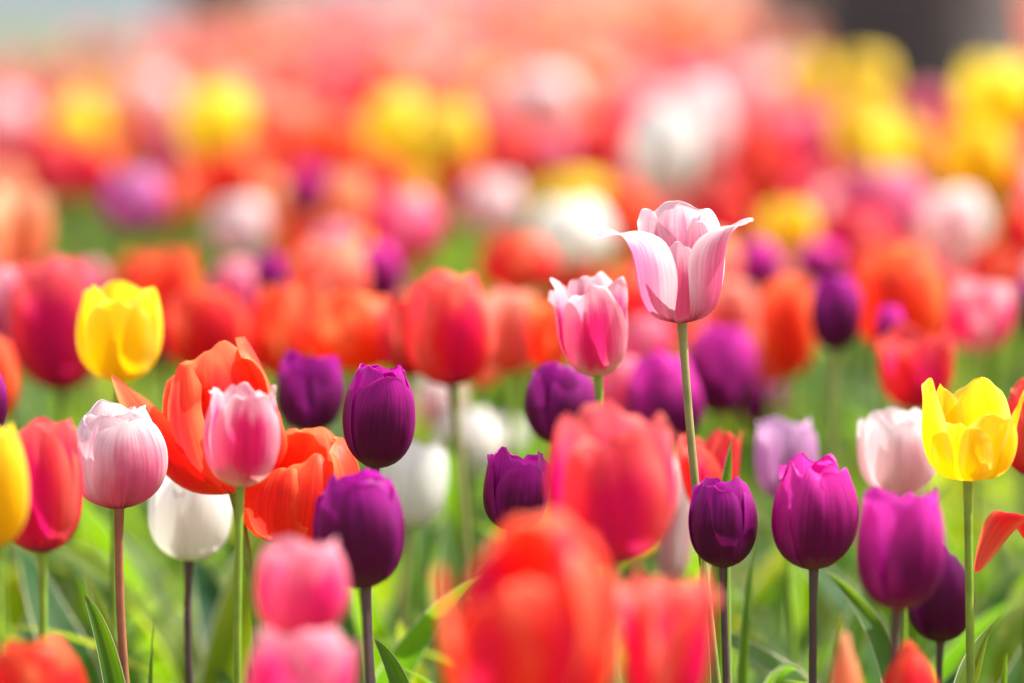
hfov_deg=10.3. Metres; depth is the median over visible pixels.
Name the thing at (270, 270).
tulip
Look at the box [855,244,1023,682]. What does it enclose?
tulip
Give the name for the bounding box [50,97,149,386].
tulip
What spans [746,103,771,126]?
tulip
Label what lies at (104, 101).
tulip
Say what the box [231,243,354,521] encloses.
tulip
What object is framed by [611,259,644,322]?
tulip
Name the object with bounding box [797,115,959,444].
tulip
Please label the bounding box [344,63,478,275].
tulip
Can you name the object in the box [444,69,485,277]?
tulip
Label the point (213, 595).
tulip
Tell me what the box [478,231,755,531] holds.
tulip
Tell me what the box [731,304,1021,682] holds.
tulip
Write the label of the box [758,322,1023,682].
tulip
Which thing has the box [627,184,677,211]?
tulip
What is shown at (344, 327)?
tulip
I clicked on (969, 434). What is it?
tulip
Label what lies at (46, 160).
tulip
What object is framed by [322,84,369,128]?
tulip
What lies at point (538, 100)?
tulip
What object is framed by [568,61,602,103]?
tulip
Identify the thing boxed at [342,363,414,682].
tulip
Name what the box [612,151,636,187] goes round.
tulip
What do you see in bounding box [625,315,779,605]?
tulip
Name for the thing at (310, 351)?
tulip
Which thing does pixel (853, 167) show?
tulip
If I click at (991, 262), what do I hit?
tulip
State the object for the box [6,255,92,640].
tulip
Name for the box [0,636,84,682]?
tulip
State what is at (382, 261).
tulip
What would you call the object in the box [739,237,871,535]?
tulip
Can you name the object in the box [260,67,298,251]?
tulip
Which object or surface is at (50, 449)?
tulip
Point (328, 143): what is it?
tulip
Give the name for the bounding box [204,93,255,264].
tulip
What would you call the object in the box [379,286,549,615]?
tulip
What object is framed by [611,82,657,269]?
tulip
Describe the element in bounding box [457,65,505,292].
tulip
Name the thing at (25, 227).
tulip
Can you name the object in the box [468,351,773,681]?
tulip
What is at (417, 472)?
tulip
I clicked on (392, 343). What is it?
tulip
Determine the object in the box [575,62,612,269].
tulip
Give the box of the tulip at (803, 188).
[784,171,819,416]
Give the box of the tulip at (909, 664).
[882,640,936,682]
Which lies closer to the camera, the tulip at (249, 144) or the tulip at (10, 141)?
the tulip at (10, 141)
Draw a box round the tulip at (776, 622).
[743,304,793,678]
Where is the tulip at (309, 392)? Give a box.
[276,350,465,682]
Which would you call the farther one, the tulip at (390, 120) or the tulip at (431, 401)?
the tulip at (390, 120)
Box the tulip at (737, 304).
[507,278,792,675]
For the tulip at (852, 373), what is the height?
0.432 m
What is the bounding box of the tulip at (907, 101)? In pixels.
[905,99,925,248]
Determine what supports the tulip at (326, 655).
on the flower bed soil
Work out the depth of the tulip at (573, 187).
6.16 m
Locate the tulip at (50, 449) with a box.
[3,416,83,639]
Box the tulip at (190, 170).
[178,159,203,250]
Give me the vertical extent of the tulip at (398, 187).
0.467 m
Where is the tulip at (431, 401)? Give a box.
[413,378,534,554]
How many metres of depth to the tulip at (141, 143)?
7.29 m
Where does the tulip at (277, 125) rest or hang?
on the flower bed soil
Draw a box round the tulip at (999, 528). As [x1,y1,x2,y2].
[974,510,1023,571]
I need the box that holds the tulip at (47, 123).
[43,117,56,254]
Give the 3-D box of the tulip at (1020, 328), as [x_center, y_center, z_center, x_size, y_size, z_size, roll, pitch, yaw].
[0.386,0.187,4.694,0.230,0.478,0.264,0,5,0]
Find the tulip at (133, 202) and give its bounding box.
[72,169,164,504]
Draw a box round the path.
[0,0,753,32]
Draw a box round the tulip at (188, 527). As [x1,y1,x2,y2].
[148,476,231,682]
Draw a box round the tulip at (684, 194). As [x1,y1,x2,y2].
[677,184,692,204]
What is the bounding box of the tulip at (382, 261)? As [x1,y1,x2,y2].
[361,244,402,369]
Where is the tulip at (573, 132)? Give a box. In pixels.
[566,129,602,269]
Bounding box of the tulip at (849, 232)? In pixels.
[778,203,891,456]
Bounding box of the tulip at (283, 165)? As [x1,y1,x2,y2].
[258,148,300,251]
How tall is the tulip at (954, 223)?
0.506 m
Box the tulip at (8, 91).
[0,85,14,95]
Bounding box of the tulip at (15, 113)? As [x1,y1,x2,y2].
[0,94,31,137]
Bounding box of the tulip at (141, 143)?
[48,130,170,257]
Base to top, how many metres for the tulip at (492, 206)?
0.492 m
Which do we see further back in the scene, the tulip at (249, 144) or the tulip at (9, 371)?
the tulip at (249, 144)
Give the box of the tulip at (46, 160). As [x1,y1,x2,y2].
[13,128,76,401]
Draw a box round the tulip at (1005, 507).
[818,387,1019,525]
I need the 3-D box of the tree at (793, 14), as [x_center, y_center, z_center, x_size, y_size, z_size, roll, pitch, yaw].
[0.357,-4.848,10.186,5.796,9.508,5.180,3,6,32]
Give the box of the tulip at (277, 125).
[249,94,308,252]
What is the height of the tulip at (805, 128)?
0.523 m
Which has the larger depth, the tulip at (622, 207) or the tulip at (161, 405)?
the tulip at (622, 207)
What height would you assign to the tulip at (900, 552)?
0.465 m
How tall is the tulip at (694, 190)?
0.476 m
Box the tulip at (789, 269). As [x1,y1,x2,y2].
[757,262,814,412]
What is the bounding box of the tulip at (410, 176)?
[396,171,433,280]
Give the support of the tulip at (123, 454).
on the flower bed soil
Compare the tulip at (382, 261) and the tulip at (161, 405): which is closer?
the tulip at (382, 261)
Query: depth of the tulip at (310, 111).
7.09 m
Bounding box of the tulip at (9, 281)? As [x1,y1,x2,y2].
[0,266,233,652]
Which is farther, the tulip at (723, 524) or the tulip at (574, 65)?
the tulip at (574, 65)
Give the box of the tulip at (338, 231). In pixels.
[313,221,360,435]
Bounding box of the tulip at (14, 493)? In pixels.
[0,422,28,649]
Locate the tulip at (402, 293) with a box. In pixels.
[384,289,407,368]
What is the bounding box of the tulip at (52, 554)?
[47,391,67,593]
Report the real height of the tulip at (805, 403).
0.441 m
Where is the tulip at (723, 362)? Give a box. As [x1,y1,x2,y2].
[682,322,833,682]
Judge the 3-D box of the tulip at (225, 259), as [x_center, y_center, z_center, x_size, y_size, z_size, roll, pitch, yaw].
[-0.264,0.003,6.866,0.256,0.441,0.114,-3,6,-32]
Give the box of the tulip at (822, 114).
[815,110,830,220]
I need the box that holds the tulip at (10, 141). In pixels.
[0,128,22,164]
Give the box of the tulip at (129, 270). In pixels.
[115,253,183,590]
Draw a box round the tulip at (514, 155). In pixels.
[479,129,539,395]
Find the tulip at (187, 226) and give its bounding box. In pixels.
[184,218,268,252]
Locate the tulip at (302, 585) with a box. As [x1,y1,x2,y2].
[256,536,348,636]
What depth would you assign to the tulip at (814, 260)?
5.10 m
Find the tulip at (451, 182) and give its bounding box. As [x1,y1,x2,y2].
[431,156,537,437]
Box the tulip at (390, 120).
[346,89,481,378]
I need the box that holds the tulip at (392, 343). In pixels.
[349,294,419,674]
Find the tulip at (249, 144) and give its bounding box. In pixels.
[184,135,255,274]
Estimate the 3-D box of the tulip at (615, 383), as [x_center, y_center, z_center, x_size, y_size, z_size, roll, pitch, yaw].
[0.014,0.231,4.363,0.291,0.452,0.199,4,7,39]
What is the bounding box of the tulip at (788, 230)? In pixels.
[695,199,859,499]
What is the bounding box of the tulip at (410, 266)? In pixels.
[286,257,430,446]
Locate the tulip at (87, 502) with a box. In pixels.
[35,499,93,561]
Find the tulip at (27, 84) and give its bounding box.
[25,82,112,237]
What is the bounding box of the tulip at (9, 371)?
[0,338,35,646]
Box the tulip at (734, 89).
[708,74,748,162]
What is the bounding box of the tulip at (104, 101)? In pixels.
[77,86,115,234]
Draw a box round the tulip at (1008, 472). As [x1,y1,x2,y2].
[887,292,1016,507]
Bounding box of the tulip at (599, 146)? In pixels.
[573,117,677,359]
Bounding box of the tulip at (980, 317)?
[795,277,1023,655]
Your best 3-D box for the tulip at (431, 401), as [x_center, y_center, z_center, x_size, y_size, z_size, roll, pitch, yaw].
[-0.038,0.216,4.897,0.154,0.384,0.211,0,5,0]
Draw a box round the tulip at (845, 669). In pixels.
[831,611,860,682]
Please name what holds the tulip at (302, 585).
on the flower bed soil
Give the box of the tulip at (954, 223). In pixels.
[865,187,989,494]
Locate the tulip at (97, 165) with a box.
[72,141,160,401]
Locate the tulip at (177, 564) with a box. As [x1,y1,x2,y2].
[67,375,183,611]
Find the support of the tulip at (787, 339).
on the flower bed soil
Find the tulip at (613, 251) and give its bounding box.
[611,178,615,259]
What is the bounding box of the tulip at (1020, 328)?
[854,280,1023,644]
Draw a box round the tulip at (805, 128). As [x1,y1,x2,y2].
[764,103,828,176]
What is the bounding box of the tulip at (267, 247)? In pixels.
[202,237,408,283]
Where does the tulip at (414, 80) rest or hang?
on the flower bed soil
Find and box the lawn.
[0,33,145,171]
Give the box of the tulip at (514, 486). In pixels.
[483,446,546,527]
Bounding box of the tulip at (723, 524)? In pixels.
[688,476,800,682]
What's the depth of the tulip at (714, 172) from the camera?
6.69 m
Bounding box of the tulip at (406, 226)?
[366,191,526,424]
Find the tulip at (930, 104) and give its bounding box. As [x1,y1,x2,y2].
[907,87,947,246]
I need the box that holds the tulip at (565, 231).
[530,197,612,366]
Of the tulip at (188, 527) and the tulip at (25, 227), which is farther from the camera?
the tulip at (25, 227)
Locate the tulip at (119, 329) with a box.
[14,280,162,682]
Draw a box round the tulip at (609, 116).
[605,112,629,265]
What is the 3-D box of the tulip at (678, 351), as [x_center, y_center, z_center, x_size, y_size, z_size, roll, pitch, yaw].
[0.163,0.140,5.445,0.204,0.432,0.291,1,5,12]
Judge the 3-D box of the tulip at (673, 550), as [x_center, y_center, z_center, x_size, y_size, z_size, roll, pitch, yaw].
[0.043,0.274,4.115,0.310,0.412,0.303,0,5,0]
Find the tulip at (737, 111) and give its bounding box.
[728,104,756,299]
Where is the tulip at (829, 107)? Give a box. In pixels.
[819,96,840,156]
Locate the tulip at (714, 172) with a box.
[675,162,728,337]
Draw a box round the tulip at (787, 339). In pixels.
[709,272,950,646]
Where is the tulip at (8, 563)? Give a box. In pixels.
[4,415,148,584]
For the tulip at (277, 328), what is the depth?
4.48 m
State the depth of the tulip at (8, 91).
7.13 m
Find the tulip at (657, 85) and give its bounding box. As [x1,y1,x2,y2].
[608,76,663,269]
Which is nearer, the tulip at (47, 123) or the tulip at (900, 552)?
the tulip at (900, 552)
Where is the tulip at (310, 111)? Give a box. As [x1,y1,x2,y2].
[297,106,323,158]
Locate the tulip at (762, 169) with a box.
[730,125,871,474]
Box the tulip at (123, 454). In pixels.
[76,399,167,682]
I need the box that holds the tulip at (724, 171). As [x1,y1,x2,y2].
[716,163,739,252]
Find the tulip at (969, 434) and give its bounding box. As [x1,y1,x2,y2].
[922,377,1023,682]
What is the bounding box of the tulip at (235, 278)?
[8,259,255,616]
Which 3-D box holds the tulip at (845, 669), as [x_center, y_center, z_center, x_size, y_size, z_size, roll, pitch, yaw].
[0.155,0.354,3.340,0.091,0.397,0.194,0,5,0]
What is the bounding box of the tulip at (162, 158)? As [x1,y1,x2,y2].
[146,138,179,249]
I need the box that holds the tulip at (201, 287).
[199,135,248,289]
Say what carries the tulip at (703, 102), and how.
on the flower bed soil
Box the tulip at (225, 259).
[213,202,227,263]
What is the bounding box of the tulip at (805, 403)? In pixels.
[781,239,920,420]
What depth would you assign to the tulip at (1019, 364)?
7.02 m
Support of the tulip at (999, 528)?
on the flower bed soil
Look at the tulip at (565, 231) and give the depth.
5.44 m
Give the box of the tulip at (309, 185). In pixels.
[286,163,350,430]
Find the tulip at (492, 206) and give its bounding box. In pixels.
[461,174,543,451]
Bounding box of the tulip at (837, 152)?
[830,118,855,163]
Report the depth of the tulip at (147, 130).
7.59 m
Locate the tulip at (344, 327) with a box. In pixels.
[310,289,441,640]
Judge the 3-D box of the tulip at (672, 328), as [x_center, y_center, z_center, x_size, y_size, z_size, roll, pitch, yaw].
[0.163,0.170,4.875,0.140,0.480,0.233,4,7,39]
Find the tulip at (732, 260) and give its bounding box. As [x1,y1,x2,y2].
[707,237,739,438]
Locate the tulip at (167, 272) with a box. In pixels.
[76,243,199,586]
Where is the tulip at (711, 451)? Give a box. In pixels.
[676,428,741,502]
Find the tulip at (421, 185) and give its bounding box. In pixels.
[405,179,471,392]
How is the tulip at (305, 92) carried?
on the flower bed soil
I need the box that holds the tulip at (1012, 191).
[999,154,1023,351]
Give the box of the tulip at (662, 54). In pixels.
[640,44,676,75]
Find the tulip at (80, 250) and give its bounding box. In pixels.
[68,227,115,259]
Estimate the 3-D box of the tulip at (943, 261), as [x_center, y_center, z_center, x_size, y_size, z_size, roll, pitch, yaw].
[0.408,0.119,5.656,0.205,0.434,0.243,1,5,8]
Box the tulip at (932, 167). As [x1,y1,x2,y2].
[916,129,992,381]
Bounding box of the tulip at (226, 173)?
[133,146,265,412]
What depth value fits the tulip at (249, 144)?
7.49 m
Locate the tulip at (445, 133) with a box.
[412,100,479,432]
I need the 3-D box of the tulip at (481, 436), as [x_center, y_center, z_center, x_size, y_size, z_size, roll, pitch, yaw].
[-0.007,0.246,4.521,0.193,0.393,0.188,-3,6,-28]
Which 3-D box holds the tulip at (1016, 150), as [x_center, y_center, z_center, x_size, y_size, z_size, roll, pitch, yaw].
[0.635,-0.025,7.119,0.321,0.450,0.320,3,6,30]
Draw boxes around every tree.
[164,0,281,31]
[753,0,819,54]
[816,0,1023,248]
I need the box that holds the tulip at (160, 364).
[152,340,178,373]
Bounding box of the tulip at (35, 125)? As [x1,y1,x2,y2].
[30,120,191,279]
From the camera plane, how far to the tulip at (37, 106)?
8.15 m
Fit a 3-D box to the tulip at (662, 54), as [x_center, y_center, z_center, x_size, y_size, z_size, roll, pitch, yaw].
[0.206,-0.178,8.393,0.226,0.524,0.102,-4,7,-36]
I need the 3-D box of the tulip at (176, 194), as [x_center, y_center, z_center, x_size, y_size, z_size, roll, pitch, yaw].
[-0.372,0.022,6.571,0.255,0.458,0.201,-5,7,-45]
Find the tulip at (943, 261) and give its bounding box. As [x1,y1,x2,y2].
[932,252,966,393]
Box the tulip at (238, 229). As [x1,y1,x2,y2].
[125,196,268,516]
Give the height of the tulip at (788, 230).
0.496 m
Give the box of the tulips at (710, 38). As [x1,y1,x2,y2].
[0,0,1012,290]
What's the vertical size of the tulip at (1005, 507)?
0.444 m
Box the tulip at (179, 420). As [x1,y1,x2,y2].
[112,336,286,648]
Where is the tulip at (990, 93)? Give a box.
[737,56,1023,388]
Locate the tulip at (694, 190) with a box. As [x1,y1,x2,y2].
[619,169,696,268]
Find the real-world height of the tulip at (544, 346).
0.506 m
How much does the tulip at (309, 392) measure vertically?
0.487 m
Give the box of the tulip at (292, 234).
[278,213,321,270]
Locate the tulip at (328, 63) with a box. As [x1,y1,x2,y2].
[319,51,447,218]
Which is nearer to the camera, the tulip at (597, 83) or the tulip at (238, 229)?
the tulip at (238, 229)
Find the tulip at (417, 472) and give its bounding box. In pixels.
[379,440,463,682]
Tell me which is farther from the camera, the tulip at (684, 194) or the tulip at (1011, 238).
the tulip at (684, 194)
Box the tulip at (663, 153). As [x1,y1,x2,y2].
[524,102,698,379]
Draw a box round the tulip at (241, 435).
[203,382,279,682]
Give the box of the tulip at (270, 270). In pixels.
[146,251,287,562]
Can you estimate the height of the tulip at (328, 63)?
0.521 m
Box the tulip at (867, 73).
[838,51,933,252]
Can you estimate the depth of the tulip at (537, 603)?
2.88 m
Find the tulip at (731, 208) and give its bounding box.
[711,191,858,446]
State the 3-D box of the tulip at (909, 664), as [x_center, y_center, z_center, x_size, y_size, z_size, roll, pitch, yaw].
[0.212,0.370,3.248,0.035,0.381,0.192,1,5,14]
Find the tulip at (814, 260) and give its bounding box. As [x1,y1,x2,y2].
[795,241,1012,588]
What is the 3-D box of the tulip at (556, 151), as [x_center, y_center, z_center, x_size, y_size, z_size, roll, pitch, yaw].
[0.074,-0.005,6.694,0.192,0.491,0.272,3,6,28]
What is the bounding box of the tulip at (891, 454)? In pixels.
[731,407,935,682]
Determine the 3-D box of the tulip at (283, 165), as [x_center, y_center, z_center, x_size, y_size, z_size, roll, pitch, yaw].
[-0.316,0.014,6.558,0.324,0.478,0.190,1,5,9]
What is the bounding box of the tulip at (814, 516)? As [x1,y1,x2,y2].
[771,452,858,682]
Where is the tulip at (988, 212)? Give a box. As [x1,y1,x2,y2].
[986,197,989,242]
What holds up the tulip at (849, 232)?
on the flower bed soil
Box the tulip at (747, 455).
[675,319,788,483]
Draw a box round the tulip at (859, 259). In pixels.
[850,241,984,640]
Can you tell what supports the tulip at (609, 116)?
on the flower bed soil
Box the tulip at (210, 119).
[144,84,250,396]
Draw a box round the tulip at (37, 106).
[27,99,110,233]
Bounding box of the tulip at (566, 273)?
[550,260,601,290]
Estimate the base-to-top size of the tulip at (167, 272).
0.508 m
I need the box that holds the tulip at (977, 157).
[824,122,1013,415]
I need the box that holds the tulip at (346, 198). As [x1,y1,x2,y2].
[321,167,369,415]
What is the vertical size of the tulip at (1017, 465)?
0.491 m
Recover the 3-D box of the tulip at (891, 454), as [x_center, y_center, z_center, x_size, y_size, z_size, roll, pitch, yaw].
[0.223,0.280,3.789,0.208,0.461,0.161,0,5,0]
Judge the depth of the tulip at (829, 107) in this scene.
8.37 m
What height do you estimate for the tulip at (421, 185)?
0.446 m
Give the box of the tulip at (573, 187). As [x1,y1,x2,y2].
[525,174,608,450]
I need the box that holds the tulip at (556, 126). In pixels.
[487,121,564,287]
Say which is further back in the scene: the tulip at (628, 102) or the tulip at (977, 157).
the tulip at (628, 102)
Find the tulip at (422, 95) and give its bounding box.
[402,86,486,291]
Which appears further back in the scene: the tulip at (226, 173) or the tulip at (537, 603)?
the tulip at (226, 173)
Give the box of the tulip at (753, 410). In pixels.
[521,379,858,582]
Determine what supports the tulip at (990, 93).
on the flower bed soil
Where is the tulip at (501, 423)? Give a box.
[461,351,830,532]
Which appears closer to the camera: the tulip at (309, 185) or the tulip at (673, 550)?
the tulip at (673, 550)
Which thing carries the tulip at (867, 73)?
on the flower bed soil
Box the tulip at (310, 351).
[306,313,332,433]
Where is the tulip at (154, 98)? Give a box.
[62,71,214,279]
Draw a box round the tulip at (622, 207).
[600,183,740,431]
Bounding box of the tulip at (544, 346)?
[528,290,621,643]
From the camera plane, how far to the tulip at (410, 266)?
5.82 m
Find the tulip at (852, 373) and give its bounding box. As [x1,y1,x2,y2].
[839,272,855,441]
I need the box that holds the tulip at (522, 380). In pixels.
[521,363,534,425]
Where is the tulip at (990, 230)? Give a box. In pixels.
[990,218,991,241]
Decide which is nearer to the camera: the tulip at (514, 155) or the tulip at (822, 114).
the tulip at (514, 155)
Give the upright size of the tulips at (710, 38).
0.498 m
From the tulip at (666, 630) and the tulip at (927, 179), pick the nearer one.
the tulip at (666, 630)
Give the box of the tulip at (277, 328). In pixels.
[6,283,400,665]
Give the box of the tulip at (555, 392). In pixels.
[524,362,595,443]
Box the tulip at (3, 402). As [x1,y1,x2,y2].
[0,373,7,427]
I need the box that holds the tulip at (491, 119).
[476,89,549,296]
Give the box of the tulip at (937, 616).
[907,547,1021,682]
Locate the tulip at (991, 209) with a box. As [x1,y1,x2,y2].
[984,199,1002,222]
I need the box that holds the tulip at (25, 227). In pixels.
[0,184,84,598]
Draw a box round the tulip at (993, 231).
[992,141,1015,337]
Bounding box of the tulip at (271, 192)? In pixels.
[74,176,287,431]
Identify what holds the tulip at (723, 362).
on the flower bed soil
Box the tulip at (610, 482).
[545,399,676,682]
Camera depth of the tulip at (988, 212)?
7.96 m
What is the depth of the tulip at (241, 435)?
3.47 m
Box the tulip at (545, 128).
[433,125,549,291]
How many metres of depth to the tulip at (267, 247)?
7.30 m
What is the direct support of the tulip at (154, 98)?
on the flower bed soil
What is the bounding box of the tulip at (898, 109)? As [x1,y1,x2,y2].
[891,104,1001,229]
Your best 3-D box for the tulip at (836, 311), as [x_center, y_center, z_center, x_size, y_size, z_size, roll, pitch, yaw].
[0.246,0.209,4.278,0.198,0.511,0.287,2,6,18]
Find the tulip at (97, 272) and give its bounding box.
[78,260,140,607]
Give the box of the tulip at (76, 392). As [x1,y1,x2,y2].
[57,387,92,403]
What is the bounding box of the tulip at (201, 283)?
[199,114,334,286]
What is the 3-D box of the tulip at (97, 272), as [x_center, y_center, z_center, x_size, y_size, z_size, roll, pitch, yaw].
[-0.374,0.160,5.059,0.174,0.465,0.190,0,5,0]
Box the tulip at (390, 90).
[382,82,477,266]
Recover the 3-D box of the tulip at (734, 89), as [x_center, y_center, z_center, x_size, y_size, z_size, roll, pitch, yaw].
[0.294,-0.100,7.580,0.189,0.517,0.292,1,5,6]
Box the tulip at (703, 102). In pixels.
[670,78,818,436]
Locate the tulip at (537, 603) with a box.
[432,510,616,682]
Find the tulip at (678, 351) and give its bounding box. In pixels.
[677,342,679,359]
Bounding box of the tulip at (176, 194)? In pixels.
[91,169,187,383]
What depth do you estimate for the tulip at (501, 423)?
5.02 m
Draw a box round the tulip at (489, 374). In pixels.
[468,364,549,512]
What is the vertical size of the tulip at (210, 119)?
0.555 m
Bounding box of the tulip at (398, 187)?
[369,180,503,393]
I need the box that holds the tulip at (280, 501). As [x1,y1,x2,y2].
[243,427,359,637]
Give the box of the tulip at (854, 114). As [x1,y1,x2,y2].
[611,92,894,419]
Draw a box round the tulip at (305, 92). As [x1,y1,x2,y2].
[300,86,329,217]
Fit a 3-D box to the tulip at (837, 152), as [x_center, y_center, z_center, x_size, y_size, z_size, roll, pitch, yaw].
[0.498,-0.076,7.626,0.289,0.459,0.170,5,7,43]
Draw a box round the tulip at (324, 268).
[291,236,551,583]
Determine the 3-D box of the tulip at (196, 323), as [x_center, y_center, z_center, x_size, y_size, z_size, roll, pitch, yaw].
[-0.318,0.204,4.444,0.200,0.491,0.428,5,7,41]
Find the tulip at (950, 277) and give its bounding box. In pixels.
[845,268,1021,642]
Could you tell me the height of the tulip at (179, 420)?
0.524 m
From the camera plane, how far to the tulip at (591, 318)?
3.69 m
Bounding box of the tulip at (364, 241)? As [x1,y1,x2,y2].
[359,230,371,250]
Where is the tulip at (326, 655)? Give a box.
[248,627,356,682]
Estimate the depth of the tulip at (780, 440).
3.98 m
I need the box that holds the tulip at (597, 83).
[572,65,618,271]
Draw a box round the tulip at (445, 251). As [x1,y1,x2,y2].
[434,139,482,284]
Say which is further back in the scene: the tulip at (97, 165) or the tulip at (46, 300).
the tulip at (97, 165)
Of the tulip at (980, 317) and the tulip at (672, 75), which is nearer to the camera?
the tulip at (980, 317)
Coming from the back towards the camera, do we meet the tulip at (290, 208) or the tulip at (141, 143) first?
the tulip at (141, 143)
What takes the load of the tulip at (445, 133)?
on the flower bed soil
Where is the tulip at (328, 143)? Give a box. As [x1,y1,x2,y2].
[298,108,483,276]
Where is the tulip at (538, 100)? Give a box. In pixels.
[498,69,629,301]
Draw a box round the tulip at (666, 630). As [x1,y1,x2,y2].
[617,562,718,682]
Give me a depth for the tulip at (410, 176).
6.59 m
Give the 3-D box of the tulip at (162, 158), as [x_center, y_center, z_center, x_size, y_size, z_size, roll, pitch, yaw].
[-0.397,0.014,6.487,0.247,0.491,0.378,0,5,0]
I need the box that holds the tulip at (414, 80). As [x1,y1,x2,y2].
[391,72,426,288]
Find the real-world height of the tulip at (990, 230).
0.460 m
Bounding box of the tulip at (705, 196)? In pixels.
[691,178,745,452]
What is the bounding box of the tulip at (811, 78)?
[787,51,834,356]
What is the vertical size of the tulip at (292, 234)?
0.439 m
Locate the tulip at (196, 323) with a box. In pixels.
[53,286,245,682]
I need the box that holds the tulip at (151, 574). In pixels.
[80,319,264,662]
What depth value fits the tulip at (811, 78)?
7.18 m
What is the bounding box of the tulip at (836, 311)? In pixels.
[731,274,978,682]
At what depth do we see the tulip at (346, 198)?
5.38 m
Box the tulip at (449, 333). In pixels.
[404,268,495,679]
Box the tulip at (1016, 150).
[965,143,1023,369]
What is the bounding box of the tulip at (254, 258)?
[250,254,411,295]
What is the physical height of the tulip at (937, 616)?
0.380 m
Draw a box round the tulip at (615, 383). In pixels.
[482,356,757,631]
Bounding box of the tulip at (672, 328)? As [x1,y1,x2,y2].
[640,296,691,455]
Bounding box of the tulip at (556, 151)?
[534,130,574,176]
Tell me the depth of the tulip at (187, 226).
8.18 m
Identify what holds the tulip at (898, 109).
on the flower bed soil
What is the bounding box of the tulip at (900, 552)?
[824,486,999,682]
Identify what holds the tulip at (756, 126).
on the flower bed soil
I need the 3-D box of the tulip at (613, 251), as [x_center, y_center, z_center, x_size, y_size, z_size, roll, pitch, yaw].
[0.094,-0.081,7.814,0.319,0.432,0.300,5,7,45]
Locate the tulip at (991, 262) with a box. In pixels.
[966,242,1023,609]
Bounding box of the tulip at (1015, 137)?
[1005,124,1023,148]
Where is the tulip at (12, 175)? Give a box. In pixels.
[0,163,109,409]
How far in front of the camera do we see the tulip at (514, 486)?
3.58 m
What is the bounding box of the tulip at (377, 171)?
[342,150,395,198]
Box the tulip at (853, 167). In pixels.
[825,156,858,179]
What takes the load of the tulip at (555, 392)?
on the flower bed soil
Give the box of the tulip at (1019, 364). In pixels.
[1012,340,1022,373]
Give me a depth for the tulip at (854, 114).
6.09 m
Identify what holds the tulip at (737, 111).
on the flower bed soil
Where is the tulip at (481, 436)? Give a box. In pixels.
[432,407,501,605]
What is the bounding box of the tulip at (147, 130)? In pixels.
[140,125,177,252]
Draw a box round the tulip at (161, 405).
[151,285,404,406]
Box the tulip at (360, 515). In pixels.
[312,468,405,682]
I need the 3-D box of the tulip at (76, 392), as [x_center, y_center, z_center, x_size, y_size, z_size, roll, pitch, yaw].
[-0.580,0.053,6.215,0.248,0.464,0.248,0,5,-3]
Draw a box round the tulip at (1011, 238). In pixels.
[982,204,1023,585]
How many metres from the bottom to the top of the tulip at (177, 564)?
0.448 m
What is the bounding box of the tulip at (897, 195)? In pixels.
[788,164,926,451]
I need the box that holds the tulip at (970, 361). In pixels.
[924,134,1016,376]
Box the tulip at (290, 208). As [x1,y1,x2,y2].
[275,200,346,376]
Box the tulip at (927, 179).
[903,113,940,249]
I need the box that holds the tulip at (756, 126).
[740,125,761,134]
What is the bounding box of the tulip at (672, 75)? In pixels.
[645,64,684,94]

